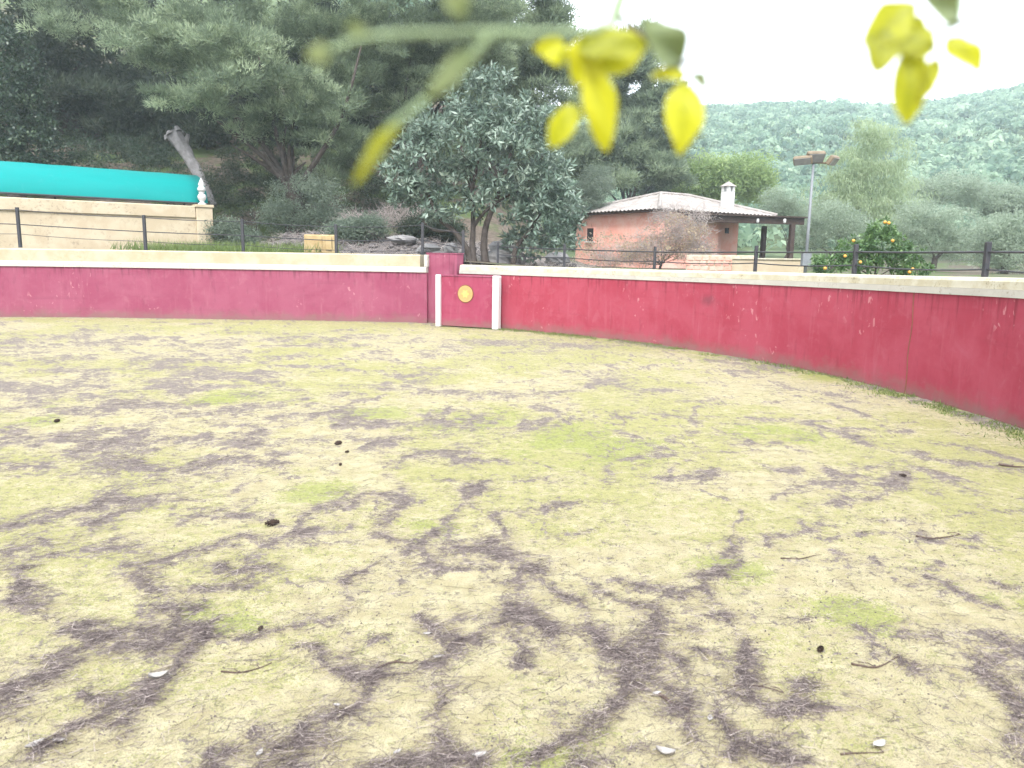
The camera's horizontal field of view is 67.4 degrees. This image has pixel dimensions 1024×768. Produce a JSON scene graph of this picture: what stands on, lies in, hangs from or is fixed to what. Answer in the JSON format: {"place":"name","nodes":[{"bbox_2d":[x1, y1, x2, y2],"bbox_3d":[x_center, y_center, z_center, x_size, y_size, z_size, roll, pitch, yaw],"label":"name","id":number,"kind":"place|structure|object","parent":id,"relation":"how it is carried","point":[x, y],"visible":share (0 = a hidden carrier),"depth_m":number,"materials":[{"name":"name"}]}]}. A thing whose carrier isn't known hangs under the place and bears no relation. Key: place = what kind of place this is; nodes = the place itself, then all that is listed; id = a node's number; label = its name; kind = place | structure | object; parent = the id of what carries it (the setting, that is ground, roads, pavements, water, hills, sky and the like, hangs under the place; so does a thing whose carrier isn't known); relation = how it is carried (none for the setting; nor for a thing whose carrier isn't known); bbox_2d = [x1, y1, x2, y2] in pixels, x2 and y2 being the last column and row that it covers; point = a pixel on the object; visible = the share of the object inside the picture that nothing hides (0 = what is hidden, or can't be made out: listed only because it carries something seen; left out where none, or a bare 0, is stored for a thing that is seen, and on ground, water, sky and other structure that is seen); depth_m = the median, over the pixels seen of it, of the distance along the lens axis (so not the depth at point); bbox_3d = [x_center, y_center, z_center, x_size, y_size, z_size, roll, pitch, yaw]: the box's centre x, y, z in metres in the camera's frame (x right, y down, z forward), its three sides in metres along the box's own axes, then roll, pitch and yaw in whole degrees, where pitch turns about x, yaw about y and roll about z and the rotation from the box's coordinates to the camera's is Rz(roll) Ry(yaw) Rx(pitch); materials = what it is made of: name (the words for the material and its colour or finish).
{"place":"outdoors","nodes":[
{"label":"outdoors","id":0,"kind":"place"},
{"bbox_2d":[268,234,579,267],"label":"bank","id":1,"kind":"structure","parent":0,"point":[357,248],"depth_m":23.96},
{"bbox_2d":[110,238,343,252],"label":"tall grass","id":2,"kind":"structure","parent":1,"relation":"on","point":[216,246],"depth_m":20.86,"materials":[{"name":"green plant"}]},
{"bbox_2d":[319,209,392,245],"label":"bush","id":3,"kind":"object","parent":1,"relation":"on","point":[351,229],"visible":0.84,"depth_m":24.21,"materials":[{"name":"green plant"}]},
{"bbox_2d":[329,198,439,235],"bbox_3d":[-3.797,-5.196,25.451,4.778,2.248,2.538,1,10,0],"label":"dry shrub","id":4,"kind":"object","parent":1,"relation":"on","point":[390,216],"visible":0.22,"depth_m":25.23,"materials":[{"name":"brown plant"}]},
{"bbox_2d":[387,235,419,243],"bbox_3d":[-3.407,-4.511,23.993,1.028,0.306,0.866,1,10,0],"label":"boulder","id":5,"kind":"object","parent":1,"relation":"on","point":[403,237],"visible":0.94,"depth_m":23.75,"materials":[{"name":"grey stone"}]},
{"bbox_2d":[261,231,575,266],"bbox_3d":[-3.725,-4.055,23.261,11.897,1.261,6.601,1,10,0],"label":"rubble","id":6,"kind":"object","parent":1,"relation":"on","point":[286,234],"visible":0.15,"depth_m":23.78,"materials":[{"name":"grey stone"}]},
{"bbox_2d":[363,228,379,236],"bbox_3d":[-4.561,-4.859,24.543,0.751,0.366,0.656,8,12,34],"label":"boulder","id":7,"kind":"object","parent":6,"relation":"on","point":[371,232],"visible":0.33,"depth_m":24.28,"materials":[{"name":"grey stone"}]},
{"bbox_2d":[250,224,596,267],"bbox_3d":[-3.879,-4.271,23.449,13.866,1.678,8.123,1,10,0],"label":"brushwood","id":8,"kind":"object","parent":1,"relation":"on","point":[540,263],"visible":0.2,"depth_m":23.85,"materials":[{"name":"brown plant"}]},
{"bbox_2d":[416,243,440,254],"bbox_3d":[-2.476,-3.967,22.659,0.756,0.382,0.609,1,10,0],"label":"boulder","id":9,"kind":"object","parent":1,"relation":"on","point":[429,247],"visible":0.56,"depth_m":22.48,"materials":[{"name":"grey stone"}]},
{"bbox_2d":[393,205,470,242],"bbox_3d":[-2.626,-4.902,25.110,2.725,1.877,1.896,1,10,0],"label":"bush","id":10,"kind":"object","parent":1,"relation":"on","point":[410,230],"visible":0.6,"depth_m":24.71,"materials":[{"name":"green plant"}]},
{"bbox_2d":[444,242,458,252],"bbox_3d":[-1.844,-4.053,23.158,0.447,0.443,0.342,4,10,16],"label":"boulder","id":11,"kind":"object","parent":1,"relation":"on","point":[447,249],"visible":0.58,"depth_m":23.03,"materials":[{"name":"grey stone"}]},
{"bbox_2d":[479,250,511,265],"bbox_3d":[-0.424,-3.386,20.905,0.946,0.574,0.771,1,10,0],"label":"boulder","id":12,"kind":"object","parent":1,"relation":"on","point":[492,254],"visible":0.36,"depth_m":20.63,"materials":[{"name":"grey stone"}]},
{"bbox_2d":[488,240,514,253],"bbox_3d":[-0.242,-3.912,22.104,0.748,0.471,0.724,-8,13,-44],"label":"boulder","id":13,"kind":"object","parent":1,"relation":"on","point":[492,245],"visible":0.21,"depth_m":21.94,"materials":[{"name":"grey stone"}]},
{"bbox_2d":[516,252,526,264],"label":"boulder","id":14,"kind":"object","parent":1,"relation":"on","point":[520,261],"visible":0.32,"depth_m":20.61,"materials":[{"name":"grey stone"}]},
{"bbox_2d":[545,251,569,263],"bbox_3d":[1.339,-3.676,22.698,0.769,0.481,0.680,1,10,0],"label":"boulder","id":15,"kind":"object","parent":1,"relation":"on","point":[559,254],"visible":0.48,"depth_m":22.47,"materials":[{"name":"grey stone"}]},
{"bbox_2d":[305,0,621,184],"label":"leafy twig","id":16,"kind":"object","parent":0,"point":[455,67],"visible":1,"depth_m":0.24,"materials":[{"name":"green plant"}]},
{"bbox_2d":[0,317,1023,767],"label":"arena ground","id":17,"kind":"structure","parent":0,"point":[74,363],"depth_m":4.59,"materials":[{"name":"beige sand"}]},
{"bbox_2d":[24,737,44,747],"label":"dry leaf","id":18,"kind":"object","parent":17,"relation":"on","point":[35,741],"visible":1,"depth_m":2.57,"materials":[{"name":"white plant"}]},
{"bbox_2d":[148,670,171,677],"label":"dry leaf","id":19,"kind":"object","parent":17,"relation":"on","point":[158,674],"visible":1,"depth_m":2.98,"materials":[{"name":"white plant"}]},
{"bbox_2d":[0,248,428,322],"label":"ring wall","id":20,"kind":"structure","parent":17,"relation":"on","point":[207,285],"depth_m":18.57,"materials":[{"name":"red paint"}]},
{"bbox_2d":[221,662,271,672],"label":"fallen twig","id":21,"kind":"object","parent":17,"relation":"on","point":[243,671],"visible":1,"depth_m":3.05,"materials":[{"name":"brown wood"}]},
{"bbox_2d":[265,519,279,525],"bbox_3d":[-1.460,0.844,4.678,0.088,0.052,0.052,-4,11,-28],"label":"pine cone","id":22,"kind":"object","parent":17,"relation":"on","point":[272,522],"visible":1,"depth_m":4.67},
{"bbox_2d":[375,658,416,668],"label":"fallen twig","id":23,"kind":"object","parent":17,"relation":"on","point":[395,661],"visible":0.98,"depth_m":3.13,"materials":[{"name":"brown wood"}]},
{"bbox_2d":[426,253,463,322],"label":"gate pillar","id":24,"kind":"structure","parent":17,"relation":"on","point":[445,263],"depth_m":18.24,"materials":[{"name":"red paint"}]},
{"bbox_2d":[435,275,500,329],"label":"ring gate","id":25,"kind":"structure","parent":17,"relation":"on","point":[468,300],"depth_m":17.42,"materials":[{"name":"white paint"}]},
{"bbox_2d":[441,276,491,327],"bbox_3d":[-1.002,-1.865,17.469,1.363,1.130,0.060,5,10,23],"label":"door panel","id":26,"kind":"structure","parent":25,"relation":"in","point":[477,312],"depth_m":17.46,"materials":[{"name":"red paint"}]},
{"bbox_2d":[472,751,488,756],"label":"dry leaf","id":27,"kind":"object","parent":17,"relation":"on","point":[478,753],"visible":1,"depth_m":2.55,"materials":[{"name":"white plant"}]},
{"bbox_2d":[0,387,1023,767],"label":"fallen needles","id":28,"kind":"object","parent":17,"relation":"on","point":[450,645],"visible":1,"depth_m":3.23,"materials":[{"name":"brown plant"}]},
{"bbox_2d":[653,745,675,754],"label":"dry leaf","id":29,"kind":"object","parent":17,"relation":"on","point":[666,750],"visible":1,"depth_m":2.58,"materials":[{"name":"white plant"}]},
{"bbox_2d":[658,692,689,710],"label":"fallen twig","id":30,"kind":"object","parent":17,"relation":"on","point":[663,696],"visible":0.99,"depth_m":2.89,"materials":[{"name":"wood"}]},
{"bbox_2d":[458,326,1023,447],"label":"weeds","id":31,"kind":"object","parent":17,"relation":"on","point":[948,408],"visible":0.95,"depth_m":9.77,"materials":[{"name":"plant"}]},
{"bbox_2d":[459,265,1023,427],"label":"ring wall","id":32,"kind":"structure","parent":17,"relation":"on","point":[958,342],"depth_m":11.32,"materials":[{"name":"red paint"}]},
{"bbox_2d":[734,683,783,692],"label":"fallen twig","id":33,"kind":"object","parent":17,"relation":"on","point":[765,687],"visible":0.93,"depth_m":2.98,"materials":[{"name":"brown wood"}]},
{"bbox_2d":[780,554,817,558],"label":"fallen twig","id":34,"kind":"object","parent":17,"relation":"on","point":[796,557],"visible":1,"depth_m":4.29,"materials":[{"name":"brown wood"}]},
{"bbox_2d":[817,645,823,652],"bbox_3d":[1.319,1.132,3.284,0.028,0.028,0.049,8,12,38],"label":"pine cone","id":35,"kind":"object","parent":17,"relation":"on","point":[820,648],"visible":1,"depth_m":3.28,"materials":[{"name":"brown plant"}]},
{"bbox_2d":[839,747,883,754],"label":"fallen twig","id":36,"kind":"object","parent":17,"relation":"on","point":[849,752],"visible":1,"depth_m":2.60,"materials":[{"name":"brown wood"}]},
{"bbox_2d":[851,656,899,667],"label":"fallen twig","id":37,"kind":"object","parent":17,"relation":"on","point":[872,666],"visible":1,"depth_m":3.17,"materials":[{"name":"brown wood"}]},
{"bbox_2d":[873,739,886,745],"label":"dry leaf","id":38,"kind":"object","parent":17,"relation":"on","point":[881,742],"visible":1,"depth_m":2.64,"materials":[{"name":"white plant"}]},
{"bbox_2d":[916,532,960,538],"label":"fallen twig","id":39,"kind":"object","parent":17,"relation":"on","point":[939,537],"visible":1,"depth_m":4.65,"materials":[{"name":"brown wood"}]},
{"bbox_2d":[998,463,1023,466],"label":"fallen twig","id":40,"kind":"object","parent":17,"relation":"on","point":[999,464],"visible":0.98,"depth_m":6.30,"materials":[{"name":"brown wood"}]},
{"bbox_2d":[0,0,1023,277],"bbox_3d":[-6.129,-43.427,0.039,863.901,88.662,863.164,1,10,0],"label":"terrain","id":41,"kind":"structure","parent":0,"point":[204,156],"depth_m":37.17,"materials":[{"name":"green plant"}]},
{"bbox_2d":[0,10,76,197],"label":"ivy tree","id":42,"kind":"object","parent":41,"relation":"on","point":[14,140],"visible":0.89,"depth_m":29.53,"materials":[{"name":"green plant"}]},
{"bbox_2d":[1,124,184,173],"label":"bush","id":43,"kind":"object","parent":41,"relation":"on","point":[78,155],"visible":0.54,"depth_m":31.59,"materials":[{"name":"green plant"}]},
{"bbox_2d":[0,197,213,250],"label":"rendered wall","id":44,"kind":"structure","parent":41,"relation":"on","point":[129,221],"depth_m":25.10,"materials":[{"name":"beige paint"}]},
{"bbox_2d":[0,161,207,205],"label":"awning","id":45,"kind":"object","parent":44,"relation":"attached to","point":[25,178],"visible":0.92,"depth_m":25.46,"materials":[{"name":"fabric"}]},
{"bbox_2d":[197,178,205,204],"bbox_3d":[-10.926,-6.774,27.043,0.300,0.921,0.292,1,10,0],"label":"finial","id":46,"kind":"object","parent":44,"relation":"on","point":[201,189],"visible":0.98,"depth_m":26.96,"materials":[{"name":"white stone"}]},
{"bbox_2d":[0,0,232,168],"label":"pine tree","id":47,"kind":"object","parent":41,"relation":"on","point":[92,92],"visible":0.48,"depth_m":37.23,"materials":[{"name":"green plant"}]},
{"bbox_2d":[164,125,216,206],"bbox_3d":[-12.670,-8.599,30.432,2.267,3.162,0.790,3,10,12],"label":"broken trunk","id":48,"kind":"object","parent":41,"relation":"on","point":[177,139],"visible":0.82,"depth_m":30.18,"materials":[{"name":"grey wood"}]},
{"bbox_2d":[152,161,278,219],"bbox_3d":[-12.419,-7.803,33.208,6.687,3.923,3.913,1,10,0],"label":"bush","id":49,"kind":"object","parent":41,"relation":"on","point":[184,166],"visible":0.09,"depth_m":32.59,"materials":[{"name":"green plant"}]},
{"bbox_2d":[15,0,432,234],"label":"pine tree","id":50,"kind":"object","parent":41,"relation":"on","point":[186,40],"visible":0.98,"depth_m":27.54,"materials":[{"name":"green plant"}]},
{"bbox_2d":[0,207,464,264],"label":"post fence","id":51,"kind":"object","parent":41,"relation":"on","point":[144,231],"visible":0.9,"depth_m":19.59,"materials":[{"name":"metal"}]},
{"bbox_2d":[201,214,267,246],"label":"bush","id":52,"kind":"object","parent":41,"relation":"on","point":[228,228],"visible":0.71,"depth_m":27.13,"materials":[{"name":"green plant"}]},
{"bbox_2d":[199,136,316,231],"bbox_3d":[-9.925,-7.667,30.121,4.622,4.585,2.984,1,10,0],"label":"bush","id":53,"kind":"object","parent":41,"relation":"on","point":[235,172],"visible":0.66,"depth_m":29.79,"materials":[{"name":"green plant"}]},
{"bbox_2d":[115,0,436,150],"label":"pine tree","id":54,"kind":"object","parent":41,"relation":"on","point":[240,100],"visible":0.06,"depth_m":40.33,"materials":[{"name":"green plant"}]},
{"bbox_2d":[249,168,362,235],"bbox_3d":[-7.657,-6.267,28.340,4.334,3.280,2.880,1,10,0],"label":"bush","id":55,"kind":"object","parent":41,"relation":"on","point":[307,215],"visible":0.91,"depth_m":28.10,"materials":[{"name":"green plant"}]},
{"bbox_2d":[304,234,334,252],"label":"ochre block","id":56,"kind":"structure","parent":41,"relation":"on","point":[327,246],"depth_m":20.64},
{"bbox_2d":[335,172,457,224],"bbox_3d":[-4.937,-7.506,32.279,5.519,2.840,2.895,1,10,0],"label":"bush","id":57,"kind":"object","parent":41,"relation":"on","point":[376,189],"visible":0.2,"depth_m":31.89,"materials":[{"name":"green plant"}]},
{"bbox_2d":[268,0,537,213],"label":"pine tree","id":58,"kind":"object","parent":41,"relation":"on","point":[422,64],"visible":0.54,"depth_m":31.73,"materials":[{"name":"green plant"}]},
{"bbox_2d":[332,0,577,209],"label":"pine tree","id":59,"kind":"object","parent":41,"relation":"on","point":[436,109],"visible":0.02,"depth_m":42.48,"materials":[{"name":"green plant"}]},
{"bbox_2d":[372,59,590,264],"bbox_3d":[-0.750,-5.676,19.812,5.711,5.188,2.746,1,10,0],"label":"loquat tree","id":60,"kind":"object","parent":41,"relation":"on","point":[466,164],"visible":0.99,"depth_m":19.57,"materials":[{"name":"green plant"}]},
{"bbox_2d":[448,0,615,222],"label":"pine tree","id":61,"kind":"object","parent":41,"relation":"on","point":[540,72],"visible":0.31,"depth_m":37.30,"materials":[{"name":"green plant"}]},
{"bbox_2d":[560,161,619,226],"bbox_3d":[3.780,-8.588,39.035,3.172,5.418,2.583,1,10,0],"label":"bush","id":62,"kind":"object","parent":41,"relation":"on","point":[587,196],"visible":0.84,"depth_m":38.52,"materials":[{"name":"green plant"}]},
{"bbox_2d":[533,0,714,155],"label":"leafy twig","id":63,"kind":"object","parent":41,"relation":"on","point":[594,61],"visible":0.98,"depth_m":0.36,"materials":[{"name":"yellow plant"}]},
{"bbox_2d":[553,15,706,200],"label":"pine tree","id":64,"kind":"object","parent":41,"relation":"on","point":[635,143],"visible":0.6,"depth_m":51.38,"materials":[{"name":"green plant"}]},
{"bbox_2d":[574,200,725,269],"bbox_3d":[5.253,-5.551,29.366,5.921,3.102,2.959,1,10,0],"label":"dry creeper","id":65,"kind":"object","parent":41,"relation":"on","point":[677,232],"visible":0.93,"depth_m":29.18,"materials":[{"name":"brown plant"}]},
{"bbox_2d":[625,152,713,196],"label":"broad tree","id":66,"kind":"object","parent":41,"relation":"on","point":[641,191],"visible":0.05,"depth_m":59.30,"materials":[{"name":"green plant"}]},
{"bbox_2d":[338,0,1023,250],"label":"hillside forest","id":67,"kind":"object","parent":41,"relation":"on","point":[724,126],"visible":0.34,"depth_m":170.50,"materials":[{"name":"green plant"}]},
{"bbox_2d":[566,181,807,267],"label":"house","id":68,"kind":"structure","parent":41,"relation":"on","point":[621,217],"depth_m":37.65,"materials":[{"name":"orange brick"}]},
{"bbox_2d":[584,227,594,242],"bbox_3d":[3.986,-7.620,39.242,0.160,0.780,0.680,-5,11,-34],"label":"window","id":69,"kind":"structure","parent":68,"relation":"in","point":[588,229],"depth_m":39.24,"materials":[{"name":"pink glass"}]},
{"bbox_2d":[685,255,753,270],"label":"brick wall","id":70,"kind":"structure","parent":41,"relation":"on","point":[710,259],"depth_m":27.95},
{"bbox_2d":[667,147,780,207],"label":"broad tree","id":71,"kind":"object","parent":41,"relation":"on","point":[747,178],"visible":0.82,"depth_m":53.36,"materials":[{"name":"green plant"}]},
{"bbox_2d":[497,242,1023,276],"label":"post fence","id":72,"kind":"object","parent":41,"relation":"on","point":[987,252],"visible":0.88,"depth_m":11.43,"materials":[{"name":"metal"}]},
{"bbox_2d":[731,258,803,272],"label":"garden wall","id":73,"kind":"structure","parent":41,"relation":"on","point":[767,268],"depth_m":24.80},
{"bbox_2d":[752,183,821,257],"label":"olive tree","id":74,"kind":"object","parent":41,"relation":"on","point":[784,205],"visible":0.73,"depth_m":50.30,"materials":[{"name":"green plant"}]},
{"bbox_2d":[793,151,839,272],"bbox_3d":[6.854,-3.814,17.523,1.060,2.908,0.363,1,10,0],"label":"floodlight pole","id":75,"kind":"object","parent":41,"relation":"on","point":[813,158],"visible":0.85,"depth_m":17.37,"materials":[{"name":"metal"}]},
{"bbox_2d":[784,193,883,269],"bbox_3d":[16.516,-7.752,39.327,5.030,4.089,3.337,1,10,0],"label":"olive tree","id":76,"kind":"object","parent":41,"relation":"on","point":[821,227],"visible":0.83,"depth_m":38.81,"materials":[{"name":"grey plant"}]},
{"bbox_2d":[797,115,941,267],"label":"poplar tree","id":77,"kind":"object","parent":41,"relation":"on","point":[862,171],"visible":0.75,"depth_m":47.71,"materials":[{"name":"green plant"}]},
{"bbox_2d":[809,215,936,275],"bbox_3d":[7.143,-2.599,15.253,2.503,1.500,1.019,1,10,0],"label":"orange tree","id":78,"kind":"object","parent":41,"relation":"on","point":[886,233],"visible":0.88,"depth_m":15.11,"materials":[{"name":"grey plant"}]},
{"bbox_2d":[886,192,983,271],"bbox_3d":[20.580,-7.260,37.287,5.330,3.929,3.281,1,10,0],"label":"olive tree","id":79,"kind":"object","parent":41,"relation":"on","point":[932,224],"visible":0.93,"depth_m":36.90,"materials":[{"name":"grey plant"}]},
{"bbox_2d":[889,161,1012,263],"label":"olive tree","id":80,"kind":"object","parent":41,"relation":"on","point":[968,184],"visible":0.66,"depth_m":57.65,"materials":[{"name":"green plant"}]},
{"bbox_2d":[958,205,1023,273],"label":"olive tree","id":81,"kind":"object","parent":41,"relation":"on","point":[1012,239],"visible":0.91,"depth_m":33.02,"materials":[{"name":"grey plant"}]},
{"bbox_2d":[966,178,1023,231],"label":"olive tree","id":82,"kind":"object","parent":41,"relation":"on","point":[1016,193],"visible":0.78,"depth_m":55.96,"materials":[{"name":"green plant"}]},
{"bbox_2d":[0,341,1023,767],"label":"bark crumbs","id":83,"kind":"object","parent":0,"point":[558,603],"visible":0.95,"depth_m":3.42,"materials":[{"name":"brown wood"}]},
{"bbox_2d":[514,0,1023,105],"label":"sky","id":84,"kind":"structure","parent":0,"point":[766,50],"materials":[{"name":"white"}]},
{"bbox_2d":[861,0,1023,124],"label":"leafy twig","id":85,"kind":"object","parent":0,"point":[894,30],"visible":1,"depth_m":0.38,"materials":[{"name":"yellow plant"}]}
]}

